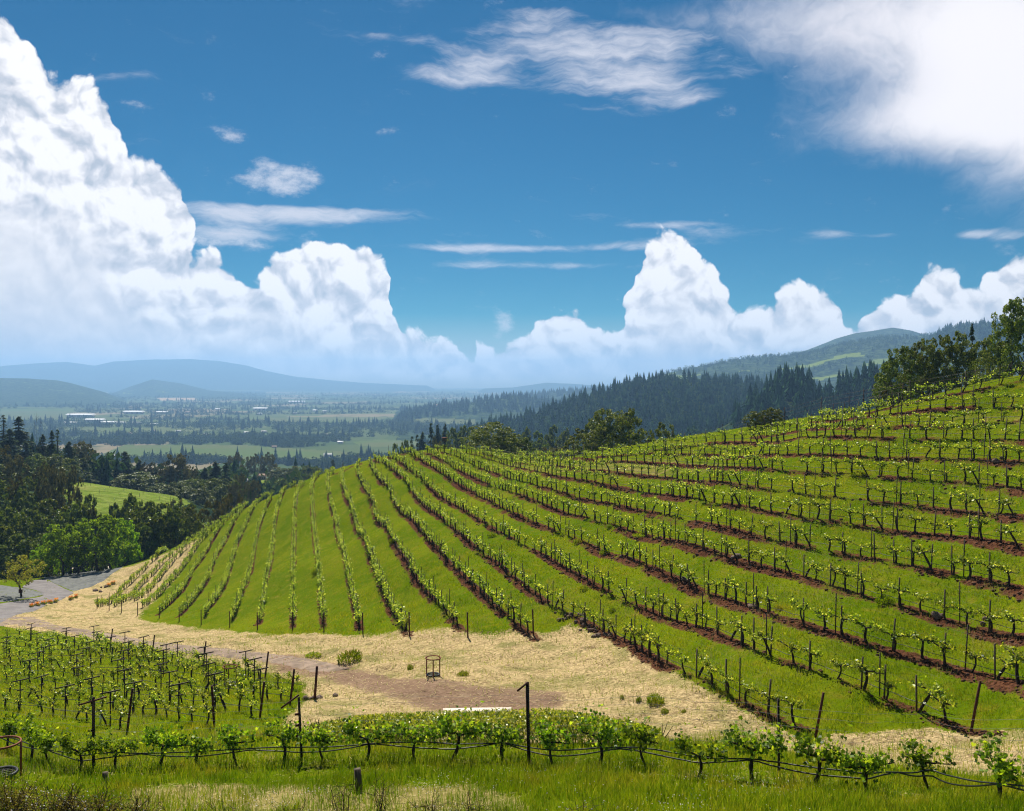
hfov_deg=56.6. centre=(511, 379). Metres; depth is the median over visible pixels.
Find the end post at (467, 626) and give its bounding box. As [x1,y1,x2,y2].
[466,612,468,637]
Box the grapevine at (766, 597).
[762,590,779,613]
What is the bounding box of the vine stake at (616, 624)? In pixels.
[615,615,616,635]
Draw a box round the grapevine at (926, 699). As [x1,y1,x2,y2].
[908,673,949,712]
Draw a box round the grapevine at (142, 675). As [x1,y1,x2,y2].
[134,665,148,683]
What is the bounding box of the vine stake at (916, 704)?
[915,675,917,711]
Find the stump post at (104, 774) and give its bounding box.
[102,771,108,781]
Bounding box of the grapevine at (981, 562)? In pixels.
[975,555,1002,582]
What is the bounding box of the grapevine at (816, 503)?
[809,497,829,518]
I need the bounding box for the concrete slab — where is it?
[443,707,511,715]
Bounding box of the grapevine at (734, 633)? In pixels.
[727,613,745,640]
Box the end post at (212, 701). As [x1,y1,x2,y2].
[211,686,215,726]
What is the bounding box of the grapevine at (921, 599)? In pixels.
[911,589,932,611]
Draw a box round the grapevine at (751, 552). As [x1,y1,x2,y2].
[741,545,759,563]
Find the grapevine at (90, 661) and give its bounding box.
[85,656,97,668]
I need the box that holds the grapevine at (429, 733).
[391,711,445,758]
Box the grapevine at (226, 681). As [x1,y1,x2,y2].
[223,677,235,695]
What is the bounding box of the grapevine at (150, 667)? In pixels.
[146,663,156,675]
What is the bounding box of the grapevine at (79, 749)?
[53,721,110,768]
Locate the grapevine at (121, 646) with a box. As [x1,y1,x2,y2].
[117,642,126,655]
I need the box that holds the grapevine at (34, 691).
[29,683,44,699]
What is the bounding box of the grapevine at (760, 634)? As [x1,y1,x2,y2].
[754,626,775,656]
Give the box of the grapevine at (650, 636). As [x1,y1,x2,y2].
[643,623,659,656]
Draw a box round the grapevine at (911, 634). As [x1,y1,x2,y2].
[908,626,938,658]
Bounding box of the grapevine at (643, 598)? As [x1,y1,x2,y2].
[640,594,649,609]
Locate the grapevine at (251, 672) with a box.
[243,667,256,685]
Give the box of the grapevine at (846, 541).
[833,533,852,553]
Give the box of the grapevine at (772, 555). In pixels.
[768,549,782,569]
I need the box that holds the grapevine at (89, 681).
[85,673,100,694]
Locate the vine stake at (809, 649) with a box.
[809,641,810,661]
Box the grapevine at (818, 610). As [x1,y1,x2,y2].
[811,605,833,629]
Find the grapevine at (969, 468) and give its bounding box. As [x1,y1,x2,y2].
[964,465,984,483]
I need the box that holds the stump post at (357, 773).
[354,767,362,790]
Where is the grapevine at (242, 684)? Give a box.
[234,673,250,692]
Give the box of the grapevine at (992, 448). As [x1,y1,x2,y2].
[980,439,1000,460]
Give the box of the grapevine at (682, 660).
[673,646,690,673]
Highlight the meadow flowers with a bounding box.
[196,760,856,810]
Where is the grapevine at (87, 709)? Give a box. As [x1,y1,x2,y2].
[78,700,91,720]
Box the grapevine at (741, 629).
[730,616,751,645]
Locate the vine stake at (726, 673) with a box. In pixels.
[725,659,726,691]
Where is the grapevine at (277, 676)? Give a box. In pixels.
[271,672,286,687]
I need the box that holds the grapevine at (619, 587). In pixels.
[617,583,627,600]
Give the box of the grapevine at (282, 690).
[274,682,290,701]
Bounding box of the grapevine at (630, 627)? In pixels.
[624,623,640,643]
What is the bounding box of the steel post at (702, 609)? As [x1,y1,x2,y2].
[702,591,702,628]
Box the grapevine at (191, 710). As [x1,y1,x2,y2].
[184,700,197,720]
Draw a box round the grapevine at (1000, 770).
[970,726,1023,797]
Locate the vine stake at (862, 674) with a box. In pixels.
[860,657,863,688]
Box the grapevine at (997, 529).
[993,524,1010,542]
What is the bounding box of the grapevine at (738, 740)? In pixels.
[720,711,797,779]
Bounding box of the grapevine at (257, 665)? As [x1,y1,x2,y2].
[250,657,262,677]
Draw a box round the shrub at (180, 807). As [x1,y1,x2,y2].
[152,800,208,810]
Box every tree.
[0,452,29,482]
[0,464,24,486]
[0,479,19,514]
[0,505,33,552]
[0,514,13,545]
[0,523,23,579]
[0,533,45,578]
[0,555,46,596]
[1,487,37,529]
[5,495,52,568]
[6,476,25,521]
[14,532,61,578]
[15,453,47,487]
[20,476,41,509]
[23,514,64,577]
[24,498,76,577]
[24,546,52,577]
[31,416,45,456]
[31,454,74,476]
[31,532,65,576]
[41,524,82,575]
[43,464,65,517]
[52,503,92,575]
[55,465,83,523]
[56,521,100,573]
[62,456,91,480]
[67,514,128,570]
[70,436,94,462]
[72,493,106,572]
[83,505,102,570]
[84,444,96,462]
[89,517,136,568]
[92,470,126,484]
[100,502,123,570]
[100,512,141,568]
[109,476,139,488]
[109,520,142,567]
[111,493,146,555]
[113,471,163,490]
[115,525,160,566]
[122,500,173,565]
[133,514,176,563]
[140,462,151,482]
[147,462,164,491]
[147,483,175,494]
[147,501,191,555]
[152,449,190,495]
[156,466,180,493]
[161,480,191,497]
[163,506,201,543]
[164,498,183,525]
[174,486,200,498]
[179,516,203,543]
[182,478,209,502]
[183,467,200,490]
[183,503,199,529]
[189,486,216,504]
[190,506,207,531]
[194,478,227,507]
[198,500,219,531]
[207,499,226,526]
[210,478,243,512]
[217,492,233,520]
[226,483,243,507]
[227,452,245,471]
[233,472,249,501]
[234,494,246,511]
[244,480,261,501]
[245,453,260,480]
[257,452,277,479]
[264,467,290,483]
[270,478,292,494]
[276,466,303,483]
[302,465,314,479]
[306,466,323,478]
[392,443,401,453]
[401,439,412,452]
[429,436,442,448]
[442,427,464,448]
[456,425,470,448]
[459,421,519,454]
[464,437,492,448]
[488,430,522,454]
[508,437,537,457]
[519,426,531,448]
[525,437,554,456]
[526,430,542,447]
[541,434,564,457]
[549,424,565,451]
[555,428,575,456]
[563,428,605,456]
[575,421,611,455]
[586,408,636,452]
[609,408,644,447]
[636,428,654,444]
[650,422,674,441]
[742,411,768,428]
[759,407,783,424]
[871,363,902,407]
[874,345,923,403]
[898,341,935,401]
[909,338,943,399]
[917,334,963,397]
[937,330,982,390]
[960,339,998,387]
[969,334,1015,382]
[987,299,1023,378]
[993,296,1023,374]
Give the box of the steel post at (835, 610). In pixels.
[835,593,836,632]
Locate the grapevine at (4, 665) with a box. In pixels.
[0,656,7,668]
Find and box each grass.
[0,375,1023,662]
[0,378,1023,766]
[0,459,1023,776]
[0,719,1023,810]
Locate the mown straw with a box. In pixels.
[3,576,1023,810]
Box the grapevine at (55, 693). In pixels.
[48,684,62,701]
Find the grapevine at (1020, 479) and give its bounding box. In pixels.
[1010,471,1023,490]
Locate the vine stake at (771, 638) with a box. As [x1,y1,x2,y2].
[770,626,772,653]
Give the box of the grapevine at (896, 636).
[876,624,909,651]
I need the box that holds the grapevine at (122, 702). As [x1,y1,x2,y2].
[118,695,128,709]
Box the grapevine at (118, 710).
[114,702,128,727]
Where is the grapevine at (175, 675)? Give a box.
[171,668,185,688]
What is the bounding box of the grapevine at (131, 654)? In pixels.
[126,651,133,663]
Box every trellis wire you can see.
[1,710,1020,740]
[2,702,978,728]
[2,717,1010,751]
[7,695,1023,719]
[10,726,1018,764]
[382,456,808,700]
[401,456,954,691]
[417,447,1014,656]
[428,446,1018,612]
[452,447,1014,564]
[461,441,1016,524]
[489,447,1019,496]
[587,445,1015,471]
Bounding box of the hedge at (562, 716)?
[305,707,672,747]
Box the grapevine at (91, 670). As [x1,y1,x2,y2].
[85,663,96,678]
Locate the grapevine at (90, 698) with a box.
[86,694,95,707]
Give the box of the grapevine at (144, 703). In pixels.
[137,694,151,714]
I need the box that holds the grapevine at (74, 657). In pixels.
[69,652,81,669]
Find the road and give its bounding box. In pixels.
[0,616,348,671]
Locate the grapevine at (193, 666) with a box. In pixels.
[186,659,199,677]
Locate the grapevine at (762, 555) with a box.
[755,547,769,566]
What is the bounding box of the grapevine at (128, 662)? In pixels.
[126,659,136,669]
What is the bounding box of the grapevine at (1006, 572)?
[993,562,1019,586]
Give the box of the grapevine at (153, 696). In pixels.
[148,688,165,714]
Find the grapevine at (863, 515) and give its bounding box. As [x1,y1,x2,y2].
[856,507,871,525]
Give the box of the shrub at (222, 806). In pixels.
[202,796,247,810]
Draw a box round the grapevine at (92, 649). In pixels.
[85,645,95,660]
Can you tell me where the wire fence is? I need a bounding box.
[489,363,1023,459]
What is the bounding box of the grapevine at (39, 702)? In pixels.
[30,693,47,712]
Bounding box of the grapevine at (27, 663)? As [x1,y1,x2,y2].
[23,659,35,675]
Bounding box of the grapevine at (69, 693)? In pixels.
[58,685,72,705]
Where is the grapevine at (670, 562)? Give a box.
[662,553,675,576]
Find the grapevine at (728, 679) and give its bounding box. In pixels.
[718,667,735,693]
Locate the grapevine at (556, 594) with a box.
[554,587,565,607]
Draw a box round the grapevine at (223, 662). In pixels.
[221,658,230,671]
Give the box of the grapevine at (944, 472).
[938,468,953,480]
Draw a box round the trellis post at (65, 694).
[56,684,74,716]
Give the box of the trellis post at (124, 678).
[117,668,132,698]
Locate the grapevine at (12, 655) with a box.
[5,648,18,663]
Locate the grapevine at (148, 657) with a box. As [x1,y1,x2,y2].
[143,650,152,666]
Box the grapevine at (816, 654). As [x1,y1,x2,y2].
[800,641,822,669]
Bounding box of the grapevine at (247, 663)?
[242,654,256,676]
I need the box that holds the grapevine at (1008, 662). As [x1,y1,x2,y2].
[989,649,1015,679]
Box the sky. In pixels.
[0,0,1023,387]
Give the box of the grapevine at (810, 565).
[802,555,818,577]
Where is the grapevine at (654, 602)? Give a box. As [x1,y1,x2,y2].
[645,594,658,613]
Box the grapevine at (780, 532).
[773,528,786,540]
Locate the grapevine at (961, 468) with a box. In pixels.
[951,460,974,482]
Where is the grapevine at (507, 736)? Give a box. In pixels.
[477,716,524,759]
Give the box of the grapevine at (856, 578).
[849,570,873,595]
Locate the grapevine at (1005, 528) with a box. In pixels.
[1000,523,1023,546]
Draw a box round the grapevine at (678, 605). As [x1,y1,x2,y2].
[672,601,686,622]
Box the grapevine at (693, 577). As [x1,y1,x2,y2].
[687,570,700,589]
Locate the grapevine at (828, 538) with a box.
[822,531,838,550]
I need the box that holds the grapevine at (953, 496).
[939,486,967,509]
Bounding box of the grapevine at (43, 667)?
[38,661,47,672]
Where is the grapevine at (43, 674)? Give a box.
[37,669,50,683]
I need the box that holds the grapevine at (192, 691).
[186,688,202,706]
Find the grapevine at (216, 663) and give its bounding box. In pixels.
[209,655,219,669]
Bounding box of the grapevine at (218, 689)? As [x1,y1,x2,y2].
[213,682,228,711]
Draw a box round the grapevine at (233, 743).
[211,719,258,762]
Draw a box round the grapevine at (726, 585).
[720,576,736,599]
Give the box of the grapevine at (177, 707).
[171,696,182,712]
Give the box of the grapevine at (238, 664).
[232,656,240,667]
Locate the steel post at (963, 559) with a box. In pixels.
[963,539,964,576]
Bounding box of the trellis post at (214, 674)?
[205,671,222,689]
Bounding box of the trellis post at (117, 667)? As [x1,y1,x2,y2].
[111,658,124,683]
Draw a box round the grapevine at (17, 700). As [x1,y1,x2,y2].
[11,693,25,709]
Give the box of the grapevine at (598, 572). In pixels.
[594,567,607,588]
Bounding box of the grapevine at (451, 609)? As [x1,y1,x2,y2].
[449,601,455,621]
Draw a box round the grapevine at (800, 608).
[788,594,813,623]
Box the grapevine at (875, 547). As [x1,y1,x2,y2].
[865,543,885,558]
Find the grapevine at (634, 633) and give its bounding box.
[624,621,639,646]
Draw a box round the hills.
[0,324,1023,528]
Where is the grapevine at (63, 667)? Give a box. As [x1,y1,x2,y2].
[61,662,70,677]
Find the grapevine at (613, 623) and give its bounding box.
[607,618,618,638]
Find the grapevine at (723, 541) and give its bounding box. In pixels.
[719,536,737,556]
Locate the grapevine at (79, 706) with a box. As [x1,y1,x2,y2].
[73,697,84,718]
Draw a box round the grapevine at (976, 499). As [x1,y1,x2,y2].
[965,490,990,513]
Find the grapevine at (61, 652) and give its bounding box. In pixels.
[57,649,65,659]
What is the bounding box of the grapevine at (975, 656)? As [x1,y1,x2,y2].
[960,644,990,672]
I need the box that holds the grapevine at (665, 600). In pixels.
[654,592,669,617]
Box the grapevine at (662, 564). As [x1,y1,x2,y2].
[655,559,666,572]
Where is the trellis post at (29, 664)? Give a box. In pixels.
[22,658,36,677]
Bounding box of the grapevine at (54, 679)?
[46,672,61,684]
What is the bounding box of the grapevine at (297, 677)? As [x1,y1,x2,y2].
[287,671,299,689]
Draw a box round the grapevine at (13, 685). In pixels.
[3,678,19,694]
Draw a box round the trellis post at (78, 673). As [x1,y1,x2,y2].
[71,665,84,692]
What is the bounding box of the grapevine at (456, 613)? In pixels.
[452,606,459,625]
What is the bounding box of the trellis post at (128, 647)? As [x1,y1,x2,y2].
[122,640,134,660]
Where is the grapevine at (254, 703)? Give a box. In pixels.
[246,694,259,715]
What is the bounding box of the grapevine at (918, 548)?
[912,540,938,569]
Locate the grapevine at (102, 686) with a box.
[96,682,109,695]
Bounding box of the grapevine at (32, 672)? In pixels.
[22,665,35,683]
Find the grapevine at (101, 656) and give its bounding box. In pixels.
[96,649,105,662]
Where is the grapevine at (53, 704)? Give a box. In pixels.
[45,696,58,715]
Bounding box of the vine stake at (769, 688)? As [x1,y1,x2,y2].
[767,679,771,704]
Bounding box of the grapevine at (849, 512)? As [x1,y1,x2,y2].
[838,502,857,522]
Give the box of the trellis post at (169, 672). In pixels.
[160,670,177,696]
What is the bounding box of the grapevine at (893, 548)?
[885,542,904,562]
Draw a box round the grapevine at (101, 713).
[95,705,110,726]
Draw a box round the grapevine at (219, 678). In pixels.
[209,671,222,691]
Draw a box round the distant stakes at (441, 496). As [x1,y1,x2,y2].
[102,421,777,609]
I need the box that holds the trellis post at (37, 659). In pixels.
[31,651,43,675]
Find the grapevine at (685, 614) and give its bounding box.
[679,606,691,625]
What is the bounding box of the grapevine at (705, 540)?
[697,534,709,548]
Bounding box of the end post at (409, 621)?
[408,612,409,635]
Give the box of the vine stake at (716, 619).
[716,606,717,633]
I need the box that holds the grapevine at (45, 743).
[25,726,59,762]
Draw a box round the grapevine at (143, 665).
[133,658,145,674]
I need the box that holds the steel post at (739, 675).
[739,657,740,700]
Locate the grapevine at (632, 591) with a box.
[627,582,641,605]
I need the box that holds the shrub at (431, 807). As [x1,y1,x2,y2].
[406,787,449,810]
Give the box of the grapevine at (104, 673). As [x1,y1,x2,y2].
[99,666,107,680]
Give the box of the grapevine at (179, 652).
[178,648,187,657]
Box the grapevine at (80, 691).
[69,686,87,702]
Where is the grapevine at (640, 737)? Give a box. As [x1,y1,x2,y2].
[611,711,663,765]
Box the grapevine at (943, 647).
[925,628,955,665]
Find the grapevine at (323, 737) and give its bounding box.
[292,717,342,762]
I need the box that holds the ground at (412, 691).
[0,375,1023,810]
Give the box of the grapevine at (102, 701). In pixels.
[95,692,108,708]
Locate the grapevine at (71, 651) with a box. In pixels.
[63,647,75,661]
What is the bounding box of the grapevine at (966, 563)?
[957,552,980,577]
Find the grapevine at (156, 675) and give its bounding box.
[148,670,159,687]
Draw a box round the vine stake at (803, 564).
[803,554,804,577]
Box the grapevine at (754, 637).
[746,627,759,649]
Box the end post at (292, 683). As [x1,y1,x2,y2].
[289,669,294,705]
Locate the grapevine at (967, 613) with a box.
[957,602,979,624]
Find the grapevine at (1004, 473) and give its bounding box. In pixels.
[1001,469,1014,487]
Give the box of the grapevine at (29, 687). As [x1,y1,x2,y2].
[24,681,37,697]
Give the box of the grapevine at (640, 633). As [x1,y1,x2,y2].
[632,628,648,651]
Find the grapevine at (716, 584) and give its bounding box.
[711,578,720,595]
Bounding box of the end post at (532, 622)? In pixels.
[532,609,533,634]
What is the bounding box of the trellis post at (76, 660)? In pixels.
[71,652,82,676]
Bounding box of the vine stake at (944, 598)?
[943,589,945,617]
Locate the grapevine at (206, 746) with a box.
[175,727,215,766]
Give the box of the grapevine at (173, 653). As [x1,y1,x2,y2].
[169,648,178,660]
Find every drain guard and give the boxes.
[0,735,21,778]
[222,664,236,685]
[425,655,440,677]
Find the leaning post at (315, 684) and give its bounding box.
[313,666,317,699]
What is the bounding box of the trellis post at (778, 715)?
[777,699,779,771]
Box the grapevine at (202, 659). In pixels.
[201,657,209,667]
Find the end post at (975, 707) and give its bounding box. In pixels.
[970,681,981,731]
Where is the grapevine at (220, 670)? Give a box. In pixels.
[217,667,227,680]
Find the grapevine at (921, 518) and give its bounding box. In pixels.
[906,510,926,532]
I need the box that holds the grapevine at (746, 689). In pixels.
[736,677,758,703]
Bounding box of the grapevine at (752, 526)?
[742,520,757,535]
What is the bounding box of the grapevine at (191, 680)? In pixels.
[181,674,198,687]
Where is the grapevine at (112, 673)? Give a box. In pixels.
[103,666,118,681]
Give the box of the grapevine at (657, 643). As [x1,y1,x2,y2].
[651,631,665,661]
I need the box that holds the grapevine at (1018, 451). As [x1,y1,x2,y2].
[1010,444,1023,461]
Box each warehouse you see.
[66,413,94,416]
[85,418,104,421]
[123,411,145,413]
[253,407,266,409]
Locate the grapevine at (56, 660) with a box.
[53,657,63,669]
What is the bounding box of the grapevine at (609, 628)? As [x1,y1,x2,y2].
[601,616,613,633]
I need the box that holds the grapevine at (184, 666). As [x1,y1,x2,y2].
[178,658,190,671]
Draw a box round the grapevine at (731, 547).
[725,542,740,560]
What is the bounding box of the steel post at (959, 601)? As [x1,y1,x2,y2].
[958,582,959,622]
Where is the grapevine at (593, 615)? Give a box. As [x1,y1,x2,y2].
[589,609,598,626]
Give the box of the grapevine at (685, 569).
[682,565,695,585]
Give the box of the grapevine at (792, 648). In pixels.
[777,631,802,662]
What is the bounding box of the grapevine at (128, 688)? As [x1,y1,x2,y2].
[121,679,132,697]
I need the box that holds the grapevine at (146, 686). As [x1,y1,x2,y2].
[141,681,154,697]
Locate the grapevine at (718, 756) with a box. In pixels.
[669,722,736,776]
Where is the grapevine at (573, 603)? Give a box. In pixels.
[567,601,578,616]
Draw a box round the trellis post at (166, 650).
[160,643,171,667]
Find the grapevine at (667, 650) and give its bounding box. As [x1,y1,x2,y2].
[664,645,674,664]
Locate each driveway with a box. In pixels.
[0,581,72,622]
[23,579,46,594]
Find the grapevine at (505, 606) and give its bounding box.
[504,602,510,617]
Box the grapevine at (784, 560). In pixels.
[779,554,793,573]
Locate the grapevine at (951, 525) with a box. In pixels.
[943,518,957,536]
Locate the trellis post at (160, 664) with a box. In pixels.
[154,662,167,687]
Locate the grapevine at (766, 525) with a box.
[758,518,774,537]
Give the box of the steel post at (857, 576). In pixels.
[857,562,858,593]
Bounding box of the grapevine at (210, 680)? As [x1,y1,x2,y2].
[200,666,219,691]
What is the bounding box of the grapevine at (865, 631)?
[853,616,882,642]
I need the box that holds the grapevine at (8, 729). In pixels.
[0,705,22,749]
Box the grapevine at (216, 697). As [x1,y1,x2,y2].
[208,686,224,708]
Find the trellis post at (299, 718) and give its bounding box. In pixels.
[281,694,302,762]
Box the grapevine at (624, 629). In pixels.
[621,622,629,642]
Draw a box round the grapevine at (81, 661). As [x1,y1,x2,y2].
[75,656,85,665]
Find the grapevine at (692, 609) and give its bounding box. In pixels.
[688,605,705,626]
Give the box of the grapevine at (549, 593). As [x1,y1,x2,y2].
[543,586,553,603]
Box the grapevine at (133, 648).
[129,642,139,657]
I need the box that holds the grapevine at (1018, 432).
[1013,427,1023,440]
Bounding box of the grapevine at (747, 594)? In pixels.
[738,587,751,606]
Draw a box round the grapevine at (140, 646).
[139,644,148,657]
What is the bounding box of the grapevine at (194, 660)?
[192,658,200,665]
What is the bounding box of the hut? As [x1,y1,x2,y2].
[259,474,266,479]
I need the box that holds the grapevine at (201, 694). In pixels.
[193,681,210,702]
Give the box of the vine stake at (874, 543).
[873,533,874,558]
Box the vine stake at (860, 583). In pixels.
[860,571,861,594]
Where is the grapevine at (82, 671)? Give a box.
[75,666,86,676]
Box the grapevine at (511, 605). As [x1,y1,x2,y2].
[507,597,519,621]
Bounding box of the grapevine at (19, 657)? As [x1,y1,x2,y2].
[15,651,23,664]
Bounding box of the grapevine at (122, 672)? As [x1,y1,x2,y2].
[119,667,128,680]
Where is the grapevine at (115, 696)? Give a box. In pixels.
[107,686,122,709]
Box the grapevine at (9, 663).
[6,659,15,671]
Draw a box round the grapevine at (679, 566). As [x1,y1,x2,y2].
[675,561,688,581]
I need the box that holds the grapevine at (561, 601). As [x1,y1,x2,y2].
[555,592,566,611]
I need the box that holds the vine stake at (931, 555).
[931,543,932,566]
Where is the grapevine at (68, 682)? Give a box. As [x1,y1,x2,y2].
[63,677,70,690]
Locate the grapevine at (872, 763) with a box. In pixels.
[831,741,902,790]
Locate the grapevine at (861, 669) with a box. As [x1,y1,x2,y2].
[851,656,885,689]
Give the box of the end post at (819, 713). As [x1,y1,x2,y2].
[814,692,824,740]
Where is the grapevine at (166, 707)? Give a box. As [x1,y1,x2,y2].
[159,693,171,717]
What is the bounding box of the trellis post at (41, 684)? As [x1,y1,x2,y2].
[34,674,48,697]
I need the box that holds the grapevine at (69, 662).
[66,659,79,676]
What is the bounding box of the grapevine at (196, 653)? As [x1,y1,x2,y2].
[193,648,207,667]
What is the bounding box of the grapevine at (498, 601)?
[494,594,504,612]
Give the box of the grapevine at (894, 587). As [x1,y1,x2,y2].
[887,577,910,605]
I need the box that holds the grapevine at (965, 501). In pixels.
[956,496,972,511]
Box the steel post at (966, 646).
[964,624,968,669]
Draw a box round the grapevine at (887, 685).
[872,673,900,699]
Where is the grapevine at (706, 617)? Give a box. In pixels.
[699,612,714,628]
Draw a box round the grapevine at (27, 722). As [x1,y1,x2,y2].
[17,710,51,758]
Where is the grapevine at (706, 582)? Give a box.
[703,576,715,592]
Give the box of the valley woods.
[0,391,546,473]
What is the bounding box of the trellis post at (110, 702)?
[100,689,120,725]
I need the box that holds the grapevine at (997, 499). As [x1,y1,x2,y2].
[995,494,1013,514]
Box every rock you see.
[748,603,754,608]
[931,611,942,618]
[992,458,999,462]
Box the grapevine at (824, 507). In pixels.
[823,501,841,519]
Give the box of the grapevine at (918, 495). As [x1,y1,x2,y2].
[909,486,925,505]
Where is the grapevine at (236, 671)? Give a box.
[233,666,244,680]
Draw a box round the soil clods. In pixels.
[254,386,1023,737]
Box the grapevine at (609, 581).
[602,573,613,592]
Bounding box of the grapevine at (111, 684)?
[106,678,120,694]
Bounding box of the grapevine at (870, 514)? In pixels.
[866,511,888,528]
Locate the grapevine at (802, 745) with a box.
[791,723,857,783]
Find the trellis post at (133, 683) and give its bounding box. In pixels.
[125,680,142,710]
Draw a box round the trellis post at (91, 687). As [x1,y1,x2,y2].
[83,675,99,694]
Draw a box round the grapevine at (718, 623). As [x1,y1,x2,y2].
[712,616,727,634]
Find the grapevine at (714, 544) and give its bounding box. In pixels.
[708,536,718,552]
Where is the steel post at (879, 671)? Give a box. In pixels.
[878,652,880,696]
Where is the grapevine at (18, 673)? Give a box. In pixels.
[9,666,21,680]
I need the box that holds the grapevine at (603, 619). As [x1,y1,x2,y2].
[598,611,611,631]
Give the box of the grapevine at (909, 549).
[904,544,924,565]
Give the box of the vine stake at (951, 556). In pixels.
[951,546,952,573]
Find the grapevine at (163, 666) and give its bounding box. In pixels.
[155,659,164,675]
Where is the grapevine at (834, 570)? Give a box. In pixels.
[826,560,846,585]
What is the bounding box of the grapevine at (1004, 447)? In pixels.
[998,442,1017,461]
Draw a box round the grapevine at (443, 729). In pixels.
[434,701,490,761]
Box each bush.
[535,447,550,456]
[548,447,565,456]
[870,376,891,407]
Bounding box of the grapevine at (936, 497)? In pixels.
[927,493,942,507]
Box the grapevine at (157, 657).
[153,651,164,667]
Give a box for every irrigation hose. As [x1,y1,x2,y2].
[1,738,1023,790]
[3,652,264,673]
[3,675,258,709]
[5,658,301,684]
[6,667,289,696]
[7,688,211,718]
[10,702,126,721]
[11,646,191,661]
[11,738,1023,786]
[358,464,457,620]
[373,470,529,627]
[380,460,808,719]
[391,456,954,715]
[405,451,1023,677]
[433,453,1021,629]
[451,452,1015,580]
[472,451,1023,540]
[522,460,1018,510]
[550,455,1023,484]
[607,449,1011,456]
[651,432,1017,446]
[766,416,1018,431]
[823,401,1017,417]
[881,376,1021,404]
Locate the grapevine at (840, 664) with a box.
[827,654,854,678]
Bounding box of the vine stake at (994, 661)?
[994,644,995,678]
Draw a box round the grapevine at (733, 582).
[726,574,742,602]
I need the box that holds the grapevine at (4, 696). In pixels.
[0,690,12,706]
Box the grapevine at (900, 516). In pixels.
[885,510,905,530]
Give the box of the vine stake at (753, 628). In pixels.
[753,617,754,647]
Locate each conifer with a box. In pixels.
[0,415,8,454]
[0,428,21,466]
[7,416,35,465]
[10,442,36,476]
[35,434,48,458]
[44,430,55,465]
[51,429,66,473]
[63,441,83,481]
[74,451,98,482]
[119,451,147,491]
[134,459,144,491]
[145,468,164,492]
[176,485,183,507]
[189,467,210,502]
[200,461,223,508]
[213,463,232,511]
[415,434,419,450]
[418,432,427,450]
[428,423,434,448]
[434,424,441,448]
[441,424,447,446]
[966,323,977,383]
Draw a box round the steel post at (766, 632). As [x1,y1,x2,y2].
[765,614,766,654]
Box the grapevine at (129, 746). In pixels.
[96,727,145,768]
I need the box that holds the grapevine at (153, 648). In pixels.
[148,645,158,659]
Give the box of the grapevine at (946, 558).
[940,553,963,573]
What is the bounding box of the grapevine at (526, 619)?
[522,613,533,632]
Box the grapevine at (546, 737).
[529,712,574,766]
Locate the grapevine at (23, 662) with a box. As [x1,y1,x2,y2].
[18,656,29,673]
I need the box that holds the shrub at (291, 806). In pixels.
[269,797,306,810]
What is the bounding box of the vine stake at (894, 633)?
[892,618,895,650]
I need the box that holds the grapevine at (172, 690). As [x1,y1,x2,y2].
[165,681,177,703]
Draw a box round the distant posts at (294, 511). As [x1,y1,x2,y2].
[101,441,490,606]
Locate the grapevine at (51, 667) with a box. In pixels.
[48,663,56,673]
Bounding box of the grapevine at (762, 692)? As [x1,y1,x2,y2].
[756,685,781,714]
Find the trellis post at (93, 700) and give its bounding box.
[79,696,106,768]
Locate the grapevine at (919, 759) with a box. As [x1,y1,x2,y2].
[897,730,956,790]
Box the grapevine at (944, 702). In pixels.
[924,680,957,722]
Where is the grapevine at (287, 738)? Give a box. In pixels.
[255,708,308,760]
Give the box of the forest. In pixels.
[27,317,1023,511]
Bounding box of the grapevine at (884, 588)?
[873,579,889,599]
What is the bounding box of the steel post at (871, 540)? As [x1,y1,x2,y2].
[871,525,871,556]
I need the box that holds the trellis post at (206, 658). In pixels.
[199,651,213,678]
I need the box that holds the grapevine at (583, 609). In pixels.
[576,601,591,621]
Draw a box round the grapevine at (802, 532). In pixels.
[797,528,814,546]
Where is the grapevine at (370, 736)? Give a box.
[337,706,403,760]
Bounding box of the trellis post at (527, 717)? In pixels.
[517,682,530,764]
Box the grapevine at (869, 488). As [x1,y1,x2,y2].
[858,481,881,500]
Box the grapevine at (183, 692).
[175,688,188,705]
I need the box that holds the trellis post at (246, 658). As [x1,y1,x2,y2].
[239,649,252,675]
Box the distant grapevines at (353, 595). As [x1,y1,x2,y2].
[1,365,1023,658]
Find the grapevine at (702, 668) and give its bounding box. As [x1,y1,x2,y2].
[695,647,714,678]
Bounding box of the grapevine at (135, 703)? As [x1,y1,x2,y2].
[125,694,140,713]
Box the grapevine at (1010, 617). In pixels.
[1001,607,1023,635]
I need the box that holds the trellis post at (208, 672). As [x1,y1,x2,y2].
[201,662,215,691]
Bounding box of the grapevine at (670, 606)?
[667,601,674,620]
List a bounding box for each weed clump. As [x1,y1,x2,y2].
[305,651,321,658]
[336,648,362,664]
[407,663,413,669]
[457,670,468,676]
[487,532,496,537]
[573,537,582,543]
[579,585,587,591]
[599,549,608,555]
[632,532,648,537]
[646,691,664,706]
[661,707,668,713]
[774,603,783,610]
[850,471,869,476]
[875,595,895,605]
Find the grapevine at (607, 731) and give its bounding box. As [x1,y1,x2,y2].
[569,703,628,767]
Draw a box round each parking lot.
[0,585,41,601]
[43,567,121,590]
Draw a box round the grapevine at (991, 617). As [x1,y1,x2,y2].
[976,606,1002,632]
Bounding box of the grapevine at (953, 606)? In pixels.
[934,597,958,619]
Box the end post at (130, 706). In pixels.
[127,688,133,729]
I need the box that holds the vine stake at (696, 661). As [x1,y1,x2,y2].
[696,649,697,677]
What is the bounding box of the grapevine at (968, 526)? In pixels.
[963,519,982,538]
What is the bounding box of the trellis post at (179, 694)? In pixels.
[169,681,188,719]
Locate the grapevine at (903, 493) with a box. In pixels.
[894,487,909,503]
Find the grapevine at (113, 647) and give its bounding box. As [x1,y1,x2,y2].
[106,640,116,654]
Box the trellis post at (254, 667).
[247,657,261,680]

